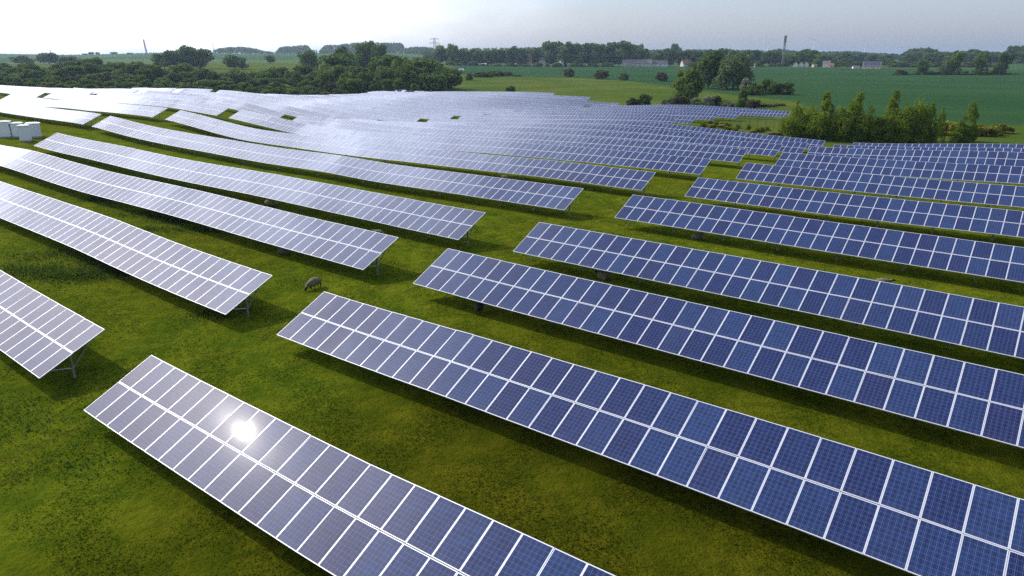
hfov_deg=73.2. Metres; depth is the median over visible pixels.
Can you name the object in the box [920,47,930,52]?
tree
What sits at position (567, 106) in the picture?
solar array
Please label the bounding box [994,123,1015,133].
broom shrub
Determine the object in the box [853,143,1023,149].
solar array
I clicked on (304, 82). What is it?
tree
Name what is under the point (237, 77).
bush
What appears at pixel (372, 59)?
tree
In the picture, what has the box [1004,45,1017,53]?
tree
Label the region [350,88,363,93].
bush
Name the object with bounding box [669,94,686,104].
shrub
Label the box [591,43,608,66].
tree
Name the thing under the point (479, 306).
sheep
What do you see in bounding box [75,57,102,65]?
tree
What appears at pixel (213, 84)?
bush
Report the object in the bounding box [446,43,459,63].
tree
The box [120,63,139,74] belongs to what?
tree
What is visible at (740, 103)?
shrub
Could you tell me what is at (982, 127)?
broom shrub
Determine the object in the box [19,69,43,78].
tree
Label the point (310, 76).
tree
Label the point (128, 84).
bush
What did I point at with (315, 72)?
tree
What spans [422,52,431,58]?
tree
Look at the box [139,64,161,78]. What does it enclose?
tree
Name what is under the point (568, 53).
tree
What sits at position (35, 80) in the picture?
bush
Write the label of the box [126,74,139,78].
tree
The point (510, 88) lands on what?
bush
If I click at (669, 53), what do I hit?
tree
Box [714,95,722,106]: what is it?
shrub
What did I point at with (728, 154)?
solar array
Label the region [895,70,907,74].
tree
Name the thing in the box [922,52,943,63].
tree
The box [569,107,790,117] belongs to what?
solar array
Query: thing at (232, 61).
tree
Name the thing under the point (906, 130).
bush
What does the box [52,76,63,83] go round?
bush
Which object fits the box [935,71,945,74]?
bush
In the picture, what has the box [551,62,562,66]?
bush
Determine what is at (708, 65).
tree
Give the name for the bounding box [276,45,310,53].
distant wood
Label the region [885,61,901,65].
tree
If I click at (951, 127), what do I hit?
broom shrub
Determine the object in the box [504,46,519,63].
tree
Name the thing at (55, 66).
tree
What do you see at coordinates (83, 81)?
bush
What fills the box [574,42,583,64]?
tree
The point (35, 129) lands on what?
electrical cabinet
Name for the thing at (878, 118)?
tree
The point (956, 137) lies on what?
bush
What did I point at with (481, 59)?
tree
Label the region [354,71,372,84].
tree
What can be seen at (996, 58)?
tree
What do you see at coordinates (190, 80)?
tree
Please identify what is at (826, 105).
tree
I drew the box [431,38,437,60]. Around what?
pylon
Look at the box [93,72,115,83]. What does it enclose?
tree
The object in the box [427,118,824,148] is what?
solar array
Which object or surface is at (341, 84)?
bush
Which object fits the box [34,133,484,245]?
solar array
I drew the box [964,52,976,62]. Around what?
tree
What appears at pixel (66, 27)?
sky
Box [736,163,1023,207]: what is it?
solar array
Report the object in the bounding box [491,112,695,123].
solar array
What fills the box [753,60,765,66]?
bush
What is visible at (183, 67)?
tree
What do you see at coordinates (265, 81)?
tree
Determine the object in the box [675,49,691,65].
tree
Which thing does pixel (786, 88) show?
bush
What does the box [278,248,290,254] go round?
sheep
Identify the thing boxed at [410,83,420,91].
bush
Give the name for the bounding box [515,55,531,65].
house
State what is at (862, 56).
tree
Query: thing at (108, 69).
tree
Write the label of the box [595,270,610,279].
sheep
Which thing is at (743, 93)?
tree
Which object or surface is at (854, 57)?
tree
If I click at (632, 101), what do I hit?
shrub
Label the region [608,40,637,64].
tree
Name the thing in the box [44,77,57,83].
bush
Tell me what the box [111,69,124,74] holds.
bush
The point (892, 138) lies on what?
bush
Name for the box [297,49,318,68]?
tree
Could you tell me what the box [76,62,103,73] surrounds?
tree
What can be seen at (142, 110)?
solar array
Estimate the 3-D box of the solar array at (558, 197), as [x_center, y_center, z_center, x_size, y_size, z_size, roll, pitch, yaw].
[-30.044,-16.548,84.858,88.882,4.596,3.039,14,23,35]
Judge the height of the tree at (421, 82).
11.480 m
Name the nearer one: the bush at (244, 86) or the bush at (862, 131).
the bush at (862, 131)
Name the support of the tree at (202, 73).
on the ground at (998, 98)
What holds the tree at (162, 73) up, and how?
on the ground at (998, 98)
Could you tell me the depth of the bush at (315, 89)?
341.11 m
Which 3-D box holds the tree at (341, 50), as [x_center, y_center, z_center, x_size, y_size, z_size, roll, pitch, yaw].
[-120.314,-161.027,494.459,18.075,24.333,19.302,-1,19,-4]
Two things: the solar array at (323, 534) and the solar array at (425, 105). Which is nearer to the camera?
the solar array at (323, 534)
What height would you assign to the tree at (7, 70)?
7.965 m
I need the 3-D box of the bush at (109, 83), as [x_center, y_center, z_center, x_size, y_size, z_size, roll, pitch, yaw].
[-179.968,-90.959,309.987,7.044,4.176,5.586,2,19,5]
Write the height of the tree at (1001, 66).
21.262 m
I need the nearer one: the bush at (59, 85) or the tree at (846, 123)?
the tree at (846, 123)
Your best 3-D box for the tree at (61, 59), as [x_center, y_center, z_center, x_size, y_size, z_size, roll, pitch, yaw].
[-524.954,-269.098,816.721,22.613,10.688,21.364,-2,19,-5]
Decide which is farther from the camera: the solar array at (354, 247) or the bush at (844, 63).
the bush at (844, 63)
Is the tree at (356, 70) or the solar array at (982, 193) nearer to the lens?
the solar array at (982, 193)
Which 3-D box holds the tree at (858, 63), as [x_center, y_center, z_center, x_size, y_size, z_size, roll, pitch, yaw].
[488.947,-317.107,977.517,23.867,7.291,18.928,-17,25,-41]
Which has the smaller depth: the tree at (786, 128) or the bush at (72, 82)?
the tree at (786, 128)
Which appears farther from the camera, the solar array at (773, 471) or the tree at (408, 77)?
the tree at (408, 77)
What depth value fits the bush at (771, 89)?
331.00 m
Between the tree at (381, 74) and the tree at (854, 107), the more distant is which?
the tree at (381, 74)
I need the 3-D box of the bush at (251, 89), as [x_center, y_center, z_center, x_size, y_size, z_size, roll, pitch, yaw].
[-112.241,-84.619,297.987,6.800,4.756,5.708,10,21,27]
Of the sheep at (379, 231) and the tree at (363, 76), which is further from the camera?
the tree at (363, 76)
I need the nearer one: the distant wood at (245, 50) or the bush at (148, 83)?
the bush at (148, 83)
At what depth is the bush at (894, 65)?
940.44 m
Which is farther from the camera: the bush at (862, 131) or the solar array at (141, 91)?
the solar array at (141, 91)
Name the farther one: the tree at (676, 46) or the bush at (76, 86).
the tree at (676, 46)
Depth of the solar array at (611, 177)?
86.40 m
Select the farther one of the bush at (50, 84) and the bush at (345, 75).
the bush at (345, 75)
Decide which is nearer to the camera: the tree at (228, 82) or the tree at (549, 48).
the tree at (228, 82)
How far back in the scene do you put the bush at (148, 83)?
306.09 m
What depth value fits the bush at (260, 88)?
322.68 m
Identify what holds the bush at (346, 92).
on the ground at (998, 98)
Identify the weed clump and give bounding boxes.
[716,124,726,127]
[721,126,730,130]
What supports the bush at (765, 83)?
on the ground at (998, 98)
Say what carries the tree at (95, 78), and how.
on the ground at (998, 98)
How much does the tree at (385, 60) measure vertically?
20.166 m
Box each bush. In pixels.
[3,76,22,85]
[6,82,19,85]
[23,78,41,86]
[23,81,35,86]
[38,75,53,81]
[39,68,49,74]
[39,81,55,87]
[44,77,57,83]
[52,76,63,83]
[54,83,65,87]
[60,76,79,83]
[65,80,78,84]
[69,84,84,87]
[78,78,94,86]
[84,84,98,88]
[95,86,108,88]
[100,75,112,83]
[103,81,116,86]
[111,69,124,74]
[113,83,124,88]
[121,82,131,88]
[135,75,146,84]
[139,79,152,87]
[152,84,164,87]
[165,82,179,87]
[178,84,194,88]
[192,80,209,86]
[197,86,212,91]
[210,80,225,89]
[212,76,228,80]
[215,84,229,90]
[228,71,251,84]
[230,84,238,89]
[239,82,253,91]
[245,71,258,78]
[245,79,263,86]
[245,87,259,93]
[255,86,266,91]
[261,89,270,93]
[269,81,285,90]
[269,89,286,94]
[271,87,285,92]
[286,88,301,94]
[292,65,316,75]
[301,82,320,89]
[302,85,313,93]
[306,90,320,94]
[311,87,323,92]
[322,81,336,93]
[332,88,342,93]
[335,77,349,90]
[336,72,354,81]
[342,90,352,93]
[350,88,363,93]
[359,78,369,92]
[370,79,382,91]
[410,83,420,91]
[465,73,472,79]
[467,61,478,65]
[473,71,493,76]
[486,70,506,76]
[502,71,514,75]
[504,85,514,91]
[532,62,541,66]
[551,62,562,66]
[563,68,573,76]
[593,70,608,78]
[618,72,628,79]
[639,94,652,104]
[655,72,668,80]
[745,82,762,95]
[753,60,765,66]
[759,78,775,93]
[766,82,782,94]
[775,81,794,94]
[793,123,809,138]
[802,122,818,139]
[810,59,821,66]
[817,120,838,140]
[831,126,850,142]
[840,61,850,65]
[846,122,869,142]
[861,125,882,142]
[878,123,897,142]
[887,63,898,66]
[889,124,912,142]
[897,62,907,66]
[907,125,928,143]
[922,128,940,142]
[931,62,942,67]
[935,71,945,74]
[948,132,963,142]
[959,129,975,142]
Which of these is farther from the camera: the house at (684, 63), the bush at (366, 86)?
the house at (684, 63)
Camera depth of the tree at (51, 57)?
847.82 m
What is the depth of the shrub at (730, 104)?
243.84 m
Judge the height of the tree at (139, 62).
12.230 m
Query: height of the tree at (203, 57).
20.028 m
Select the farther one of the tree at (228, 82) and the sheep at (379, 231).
the tree at (228, 82)
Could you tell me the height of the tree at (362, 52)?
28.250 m
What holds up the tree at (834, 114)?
on the ground at (998, 98)
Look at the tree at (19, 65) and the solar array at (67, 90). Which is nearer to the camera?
the solar array at (67, 90)
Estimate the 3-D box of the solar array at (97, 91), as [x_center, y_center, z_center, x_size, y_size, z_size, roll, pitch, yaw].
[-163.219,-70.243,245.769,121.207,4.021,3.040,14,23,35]
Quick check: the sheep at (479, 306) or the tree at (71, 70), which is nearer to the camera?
the sheep at (479, 306)
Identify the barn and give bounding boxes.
[622,59,651,66]
[652,60,667,66]
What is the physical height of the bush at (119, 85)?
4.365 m
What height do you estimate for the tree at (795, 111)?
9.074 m
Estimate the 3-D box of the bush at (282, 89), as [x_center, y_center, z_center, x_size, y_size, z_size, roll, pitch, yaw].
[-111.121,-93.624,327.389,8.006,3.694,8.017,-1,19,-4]
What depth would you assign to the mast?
954.25 m
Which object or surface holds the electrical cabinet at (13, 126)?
on the ground at (998, 98)
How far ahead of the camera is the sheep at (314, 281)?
40.91 m
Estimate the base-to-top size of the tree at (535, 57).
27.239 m
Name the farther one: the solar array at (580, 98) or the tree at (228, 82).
the tree at (228, 82)
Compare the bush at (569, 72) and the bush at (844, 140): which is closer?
the bush at (844, 140)
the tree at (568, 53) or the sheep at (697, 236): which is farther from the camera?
the tree at (568, 53)
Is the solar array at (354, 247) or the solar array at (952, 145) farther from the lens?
the solar array at (952, 145)
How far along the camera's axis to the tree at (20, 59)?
830.02 m
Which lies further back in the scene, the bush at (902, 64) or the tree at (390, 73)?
the bush at (902, 64)
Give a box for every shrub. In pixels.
[626,97,640,104]
[661,98,671,104]
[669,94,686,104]
[684,96,690,104]
[690,98,700,104]
[695,101,708,105]
[702,95,715,105]
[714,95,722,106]
[722,102,734,106]
[734,98,745,107]
[746,99,760,107]
[758,103,768,106]
[773,103,786,105]
[943,121,957,135]
[976,124,989,135]
[980,125,998,136]
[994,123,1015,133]
[995,126,1004,134]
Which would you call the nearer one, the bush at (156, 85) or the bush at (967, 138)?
the bush at (967, 138)
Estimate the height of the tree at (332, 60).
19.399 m
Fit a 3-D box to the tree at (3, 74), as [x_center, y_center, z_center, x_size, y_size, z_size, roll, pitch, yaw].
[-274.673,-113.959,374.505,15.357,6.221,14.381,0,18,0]
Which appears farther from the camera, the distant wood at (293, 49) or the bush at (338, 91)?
the distant wood at (293, 49)
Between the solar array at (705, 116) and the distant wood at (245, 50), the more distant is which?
the distant wood at (245, 50)
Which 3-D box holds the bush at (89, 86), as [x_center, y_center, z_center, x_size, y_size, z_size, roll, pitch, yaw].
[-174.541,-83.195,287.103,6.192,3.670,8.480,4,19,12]
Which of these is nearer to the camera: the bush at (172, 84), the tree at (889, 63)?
the bush at (172, 84)
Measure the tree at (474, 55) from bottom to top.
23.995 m
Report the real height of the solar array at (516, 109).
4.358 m
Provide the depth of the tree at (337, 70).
371.07 m
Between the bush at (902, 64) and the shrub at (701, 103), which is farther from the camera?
the bush at (902, 64)
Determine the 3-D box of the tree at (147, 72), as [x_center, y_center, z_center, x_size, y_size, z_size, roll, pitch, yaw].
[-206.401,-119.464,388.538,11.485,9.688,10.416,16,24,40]
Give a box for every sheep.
[264,199,273,207]
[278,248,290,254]
[305,277,321,290]
[370,229,384,233]
[475,302,483,313]
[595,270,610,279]
[691,232,702,239]
[876,278,895,282]
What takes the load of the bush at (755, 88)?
on the ground at (998, 98)
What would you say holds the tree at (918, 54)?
on the ground at (998, 98)
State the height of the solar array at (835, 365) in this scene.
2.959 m
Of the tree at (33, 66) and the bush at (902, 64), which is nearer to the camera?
the tree at (33, 66)
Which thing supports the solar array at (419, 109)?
on the ground at (998, 98)
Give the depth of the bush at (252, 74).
426.47 m
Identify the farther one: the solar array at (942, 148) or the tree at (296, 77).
the tree at (296, 77)
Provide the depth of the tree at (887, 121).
144.41 m
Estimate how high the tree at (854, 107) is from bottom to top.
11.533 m
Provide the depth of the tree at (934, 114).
144.92 m
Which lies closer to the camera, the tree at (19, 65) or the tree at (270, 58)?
the tree at (19, 65)
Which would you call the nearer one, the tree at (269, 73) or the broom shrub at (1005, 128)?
the broom shrub at (1005, 128)
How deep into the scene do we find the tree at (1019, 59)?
1212.40 m
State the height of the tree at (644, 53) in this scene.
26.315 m
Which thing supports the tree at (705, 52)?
on the ground at (998, 98)
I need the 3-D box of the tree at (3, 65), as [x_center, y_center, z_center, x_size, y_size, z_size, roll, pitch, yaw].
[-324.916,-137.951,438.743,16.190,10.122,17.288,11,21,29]
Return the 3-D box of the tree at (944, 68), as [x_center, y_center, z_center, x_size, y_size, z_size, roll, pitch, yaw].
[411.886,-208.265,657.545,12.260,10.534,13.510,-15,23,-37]
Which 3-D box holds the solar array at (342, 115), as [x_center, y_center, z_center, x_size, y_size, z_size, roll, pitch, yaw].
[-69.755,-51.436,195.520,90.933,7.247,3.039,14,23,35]
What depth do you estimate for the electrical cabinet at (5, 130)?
100.56 m
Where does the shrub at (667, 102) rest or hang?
on the ground at (998, 98)
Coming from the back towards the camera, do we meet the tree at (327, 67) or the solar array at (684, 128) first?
the tree at (327, 67)
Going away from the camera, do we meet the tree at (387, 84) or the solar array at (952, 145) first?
the solar array at (952, 145)
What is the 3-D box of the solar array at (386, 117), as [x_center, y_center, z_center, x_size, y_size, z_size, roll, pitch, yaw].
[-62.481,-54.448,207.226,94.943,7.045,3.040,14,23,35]
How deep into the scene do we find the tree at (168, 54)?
656.67 m
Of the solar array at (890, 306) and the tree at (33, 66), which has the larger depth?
the tree at (33, 66)
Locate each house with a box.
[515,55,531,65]
[680,59,690,66]
[822,61,830,66]
[862,61,881,68]
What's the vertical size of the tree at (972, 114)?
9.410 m
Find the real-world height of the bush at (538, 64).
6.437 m
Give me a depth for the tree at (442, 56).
974.68 m
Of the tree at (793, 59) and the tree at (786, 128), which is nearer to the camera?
the tree at (786, 128)
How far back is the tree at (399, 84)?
338.06 m
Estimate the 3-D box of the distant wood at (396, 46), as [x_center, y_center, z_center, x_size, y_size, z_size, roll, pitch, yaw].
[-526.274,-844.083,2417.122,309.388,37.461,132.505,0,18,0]
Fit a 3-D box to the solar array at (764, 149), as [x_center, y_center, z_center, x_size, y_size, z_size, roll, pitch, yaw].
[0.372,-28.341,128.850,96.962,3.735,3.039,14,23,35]
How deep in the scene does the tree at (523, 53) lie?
991.26 m
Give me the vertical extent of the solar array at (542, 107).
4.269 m
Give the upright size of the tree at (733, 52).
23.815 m
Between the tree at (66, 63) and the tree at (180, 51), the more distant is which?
the tree at (180, 51)
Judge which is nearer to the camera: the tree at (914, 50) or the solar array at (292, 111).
the solar array at (292, 111)
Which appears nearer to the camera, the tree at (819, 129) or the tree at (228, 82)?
the tree at (819, 129)
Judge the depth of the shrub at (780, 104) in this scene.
254.67 m
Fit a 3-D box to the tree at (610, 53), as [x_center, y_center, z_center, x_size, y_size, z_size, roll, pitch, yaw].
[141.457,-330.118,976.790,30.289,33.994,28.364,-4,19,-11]
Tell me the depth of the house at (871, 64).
834.41 m
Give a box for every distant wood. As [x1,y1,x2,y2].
[213,46,275,53]
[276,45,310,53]
[320,42,403,51]
[519,47,902,59]
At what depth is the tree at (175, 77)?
384.90 m
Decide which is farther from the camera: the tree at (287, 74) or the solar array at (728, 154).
the tree at (287, 74)
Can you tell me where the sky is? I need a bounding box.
[0,0,1023,54]
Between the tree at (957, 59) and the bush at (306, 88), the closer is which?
the bush at (306, 88)
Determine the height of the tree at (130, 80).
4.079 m
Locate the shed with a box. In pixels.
[623,63,630,66]
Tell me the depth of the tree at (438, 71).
384.82 m
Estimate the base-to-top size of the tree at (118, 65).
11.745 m
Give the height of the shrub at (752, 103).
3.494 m
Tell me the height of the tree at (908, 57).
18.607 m
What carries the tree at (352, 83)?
on the ground at (998, 98)
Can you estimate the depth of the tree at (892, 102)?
145.78 m
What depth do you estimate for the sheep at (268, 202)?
61.05 m
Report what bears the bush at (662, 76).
on the ground at (998, 98)
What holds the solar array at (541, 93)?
on the ground at (998, 98)
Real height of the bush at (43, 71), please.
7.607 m
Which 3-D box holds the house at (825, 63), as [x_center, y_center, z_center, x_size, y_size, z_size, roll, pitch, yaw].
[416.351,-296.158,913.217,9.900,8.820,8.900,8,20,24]
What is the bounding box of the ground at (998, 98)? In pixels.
[0,52,1023,575]
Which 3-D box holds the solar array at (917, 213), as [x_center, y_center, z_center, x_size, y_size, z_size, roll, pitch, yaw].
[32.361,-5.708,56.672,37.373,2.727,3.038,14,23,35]
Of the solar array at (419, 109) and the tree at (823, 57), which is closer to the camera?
the solar array at (419, 109)
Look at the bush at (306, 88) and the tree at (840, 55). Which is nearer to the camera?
the bush at (306, 88)
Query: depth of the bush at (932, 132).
144.85 m
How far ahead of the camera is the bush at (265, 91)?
305.70 m
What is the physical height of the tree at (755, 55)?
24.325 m
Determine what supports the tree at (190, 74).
on the ground at (998, 98)
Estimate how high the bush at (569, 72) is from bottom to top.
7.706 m
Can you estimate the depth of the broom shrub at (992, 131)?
156.57 m
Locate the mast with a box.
[781,35,786,64]
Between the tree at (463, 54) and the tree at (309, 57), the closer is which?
the tree at (309, 57)
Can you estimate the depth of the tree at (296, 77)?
371.76 m
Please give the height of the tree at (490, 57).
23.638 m
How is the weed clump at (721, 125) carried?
on the ground at (998, 98)
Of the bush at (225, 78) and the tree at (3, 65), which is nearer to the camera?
the bush at (225, 78)
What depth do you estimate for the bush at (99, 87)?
283.49 m
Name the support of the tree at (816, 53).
on the ground at (998, 98)
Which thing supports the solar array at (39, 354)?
on the ground at (998, 98)
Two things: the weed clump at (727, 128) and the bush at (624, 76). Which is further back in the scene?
the bush at (624, 76)
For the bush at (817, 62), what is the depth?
933.52 m
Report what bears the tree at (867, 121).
on the ground at (998, 98)
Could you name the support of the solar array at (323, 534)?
on the ground at (998, 98)
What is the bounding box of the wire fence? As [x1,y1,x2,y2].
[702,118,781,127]
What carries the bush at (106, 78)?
on the ground at (998, 98)
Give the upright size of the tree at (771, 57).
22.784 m
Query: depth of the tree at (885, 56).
1284.96 m
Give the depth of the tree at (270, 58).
946.93 m
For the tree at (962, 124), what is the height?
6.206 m
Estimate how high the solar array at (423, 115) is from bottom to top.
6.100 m
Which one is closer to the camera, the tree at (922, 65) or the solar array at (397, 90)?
the solar array at (397, 90)
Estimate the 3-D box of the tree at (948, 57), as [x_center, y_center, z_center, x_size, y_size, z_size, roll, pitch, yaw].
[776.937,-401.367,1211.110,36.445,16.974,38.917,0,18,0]
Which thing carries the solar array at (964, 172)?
on the ground at (998, 98)
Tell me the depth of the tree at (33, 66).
399.66 m
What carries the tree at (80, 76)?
on the ground at (998, 98)
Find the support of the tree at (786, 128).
on the ground at (998, 98)
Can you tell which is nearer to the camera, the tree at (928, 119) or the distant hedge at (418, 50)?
the tree at (928, 119)
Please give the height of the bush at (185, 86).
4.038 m
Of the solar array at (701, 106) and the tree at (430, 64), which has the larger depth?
the tree at (430, 64)
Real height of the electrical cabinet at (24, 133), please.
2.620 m
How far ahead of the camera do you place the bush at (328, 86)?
342.55 m
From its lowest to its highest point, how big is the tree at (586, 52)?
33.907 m
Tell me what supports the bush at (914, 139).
on the ground at (998, 98)
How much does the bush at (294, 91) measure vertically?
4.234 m
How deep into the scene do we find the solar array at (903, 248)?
47.24 m
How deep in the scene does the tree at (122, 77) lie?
375.55 m
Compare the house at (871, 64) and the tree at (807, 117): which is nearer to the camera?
the tree at (807, 117)
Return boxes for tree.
[0,63,15,70]
[0,72,19,77]
[1,67,12,73]
[8,55,34,63]
[10,67,27,73]
[16,62,34,67]
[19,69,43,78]
[22,63,42,74]
[35,52,59,63]
[46,68,64,78]
[48,63,65,70]
[57,56,76,62]
[58,65,85,77]
[61,61,78,66]
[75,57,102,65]
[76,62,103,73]
[76,74,85,80]
[85,74,98,81]
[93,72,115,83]
[95,64,113,67]
[98,66,117,71]
[106,61,126,68]
[111,73,130,81]
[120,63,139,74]
[124,79,136,81]
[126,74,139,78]
[129,61,143,65]
[135,67,155,82]
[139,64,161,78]
[149,53,169,67]
[153,69,169,77]
[153,77,171,82]
[154,50,181,66]
[163,72,184,82]
[168,63,195,73]
[170,45,195,64]
[179,71,193,82]
[180,78,197,84]
[183,48,214,67]
[192,67,217,79]
[220,69,242,76]
[221,55,248,68]
[223,81,234,84]
[253,69,282,80]
[255,77,271,84]
[264,55,275,62]
[269,67,288,77]
[269,78,287,83]
[283,70,303,78]
[288,72,308,87]
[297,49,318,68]
[297,79,313,91]
[306,70,318,77]
[306,74,317,82]
[313,66,330,70]
[313,70,336,88]
[317,54,353,69]
[327,65,345,79]
[333,46,356,66]
[344,65,355,72]
[345,78,363,93]
[350,66,376,83]
[353,40,375,67]
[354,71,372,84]
[367,55,407,77]
[368,43,386,61]
[368,55,382,74]
[373,65,391,85]
[381,79,393,90]
[386,68,401,82]
[390,59,410,69]
[393,78,405,89]
[394,66,419,87]
[401,57,443,73]
[401,61,414,70]
[412,66,429,87]
[415,72,437,90]
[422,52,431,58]
[424,74,446,91]
[431,45,448,62]
[433,66,449,86]
[439,67,462,89]
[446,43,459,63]
[457,49,470,63]
[467,48,479,61]
[477,50,484,63]
[483,49,498,64]
[496,49,506,64]
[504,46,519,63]
[516,48,529,64]
[528,47,542,63]
[541,40,563,63]
[556,41,577,66]
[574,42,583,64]
[579,43,597,63]
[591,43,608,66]
[605,42,622,64]
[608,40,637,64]
[634,48,650,58]
[649,49,666,59]
[663,48,679,65]
[670,43,681,53]
[670,66,705,100]
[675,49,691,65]
[689,50,702,61]
[691,50,725,87]
[701,49,713,56]
[711,53,755,89]
[717,48,730,58]
[725,49,746,57]
[738,88,747,100]
[739,78,752,89]
[745,49,761,60]
[760,50,782,63]
[777,114,800,136]
[788,55,801,64]
[789,98,804,133]
[793,49,813,62]
[797,105,818,137]
[801,50,820,62]
[805,110,829,136]
[814,91,837,139]
[816,54,828,63]
[827,54,835,59]
[828,106,850,139]
[830,113,859,140]
[831,58,842,64]
[833,53,849,58]
[839,89,864,133]
[846,54,859,61]
[849,61,862,65]
[854,53,866,61]
[856,106,876,141]
[863,53,879,60]
[865,114,883,140]
[876,58,893,64]
[877,110,893,141]
[879,54,894,59]
[882,86,901,140]
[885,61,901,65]
[888,105,912,142]
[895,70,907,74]
[901,53,918,61]
[902,96,930,138]
[910,48,919,53]
[911,51,926,61]
[911,106,933,142]
[915,59,930,73]
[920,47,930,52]
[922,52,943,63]
[923,102,938,140]
[935,107,946,141]
[938,64,952,74]
[942,56,966,62]
[944,50,966,74]
[951,114,967,141]
[958,100,979,141]
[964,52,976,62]
[970,53,991,74]
[984,51,993,62]
[990,52,1017,74]
[993,53,1008,61]
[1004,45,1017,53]
[1014,51,1023,63]
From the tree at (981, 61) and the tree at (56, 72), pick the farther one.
the tree at (981, 61)
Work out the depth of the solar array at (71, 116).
121.10 m
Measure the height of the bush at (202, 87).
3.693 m
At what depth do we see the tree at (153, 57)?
659.83 m
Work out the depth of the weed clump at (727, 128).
156.51 m
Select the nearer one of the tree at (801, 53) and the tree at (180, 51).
the tree at (180, 51)
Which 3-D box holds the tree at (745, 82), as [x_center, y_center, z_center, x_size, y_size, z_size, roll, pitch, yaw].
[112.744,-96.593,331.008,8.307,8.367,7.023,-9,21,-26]
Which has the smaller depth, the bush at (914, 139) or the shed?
the bush at (914, 139)
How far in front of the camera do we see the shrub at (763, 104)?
248.84 m
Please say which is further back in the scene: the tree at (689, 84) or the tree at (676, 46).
the tree at (676, 46)
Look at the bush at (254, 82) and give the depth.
354.78 m
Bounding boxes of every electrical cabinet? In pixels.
[0,120,12,137]
[9,122,23,137]
[17,124,32,141]
[25,122,41,137]
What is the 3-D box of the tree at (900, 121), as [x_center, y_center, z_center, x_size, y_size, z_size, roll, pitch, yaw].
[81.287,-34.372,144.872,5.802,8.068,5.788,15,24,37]
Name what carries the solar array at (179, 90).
on the ground at (998, 98)
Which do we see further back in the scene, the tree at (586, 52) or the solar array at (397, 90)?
the tree at (586, 52)
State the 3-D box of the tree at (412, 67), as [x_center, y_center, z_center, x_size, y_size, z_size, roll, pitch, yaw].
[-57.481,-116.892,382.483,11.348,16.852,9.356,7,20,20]
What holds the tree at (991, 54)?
on the ground at (998, 98)
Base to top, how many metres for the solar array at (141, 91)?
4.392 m
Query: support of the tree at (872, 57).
on the ground at (998, 98)
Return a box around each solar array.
[0,85,139,94]
[0,87,45,97]
[0,94,167,120]
[0,101,100,128]
[0,145,398,274]
[0,181,272,316]
[0,270,104,378]
[1,88,94,94]
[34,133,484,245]
[43,92,229,118]
[72,88,175,94]
[84,355,614,575]
[92,116,583,215]
[97,91,285,117]
[132,88,212,92]
[142,90,336,117]
[165,110,655,195]
[178,89,379,119]
[215,90,421,121]
[224,90,454,118]
[229,110,710,177]
[273,94,486,115]
[277,292,1023,575]
[292,116,747,167]
[306,95,514,114]
[329,94,563,109]
[341,95,540,111]
[347,118,782,160]
[361,93,583,108]
[366,91,618,105]
[381,90,405,91]
[392,120,807,155]
[413,248,1023,448]
[414,91,590,100]
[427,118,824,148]
[436,91,554,94]
[458,114,675,123]
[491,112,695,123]
[513,222,1023,358]
[521,110,717,121]
[547,108,740,119]
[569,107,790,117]
[590,105,769,116]
[614,195,1023,282]
[685,177,1023,240]
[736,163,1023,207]
[775,152,1023,184]
[807,146,1023,166]
[833,145,1023,159]
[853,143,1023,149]
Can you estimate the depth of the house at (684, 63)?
947.82 m
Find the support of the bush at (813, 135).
on the ground at (998, 98)
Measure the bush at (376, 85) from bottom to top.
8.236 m
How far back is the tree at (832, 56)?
1251.23 m
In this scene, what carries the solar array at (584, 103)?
on the ground at (998, 98)
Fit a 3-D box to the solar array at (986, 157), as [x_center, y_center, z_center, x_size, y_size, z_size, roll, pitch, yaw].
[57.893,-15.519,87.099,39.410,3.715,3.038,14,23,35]
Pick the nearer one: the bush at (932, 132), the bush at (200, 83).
the bush at (932, 132)
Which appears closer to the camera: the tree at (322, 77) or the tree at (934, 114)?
the tree at (934, 114)
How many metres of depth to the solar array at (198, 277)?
43.91 m
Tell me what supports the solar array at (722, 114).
on the ground at (998, 98)
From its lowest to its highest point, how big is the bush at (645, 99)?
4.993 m
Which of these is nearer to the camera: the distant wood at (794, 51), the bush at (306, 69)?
the bush at (306, 69)
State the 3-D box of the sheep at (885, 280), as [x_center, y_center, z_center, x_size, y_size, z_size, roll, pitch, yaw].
[22.265,-0.275,41.349,1.215,0.679,0.572,7,20,19]
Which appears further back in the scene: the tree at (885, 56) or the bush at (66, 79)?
the tree at (885, 56)
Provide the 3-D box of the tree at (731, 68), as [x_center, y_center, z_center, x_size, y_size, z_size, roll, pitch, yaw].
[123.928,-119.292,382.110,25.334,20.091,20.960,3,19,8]
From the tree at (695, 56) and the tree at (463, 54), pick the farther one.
the tree at (695, 56)
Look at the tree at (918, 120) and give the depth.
143.91 m
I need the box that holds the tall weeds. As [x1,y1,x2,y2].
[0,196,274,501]
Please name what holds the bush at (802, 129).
on the ground at (998, 98)
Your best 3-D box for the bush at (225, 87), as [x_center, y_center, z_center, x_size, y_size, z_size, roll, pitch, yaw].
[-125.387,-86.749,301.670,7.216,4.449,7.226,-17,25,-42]
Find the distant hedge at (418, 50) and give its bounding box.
[265,46,535,53]
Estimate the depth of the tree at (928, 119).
144.09 m
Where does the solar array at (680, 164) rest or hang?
on the ground at (998, 98)
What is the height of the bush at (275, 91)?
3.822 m
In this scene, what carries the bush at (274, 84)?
on the ground at (998, 98)

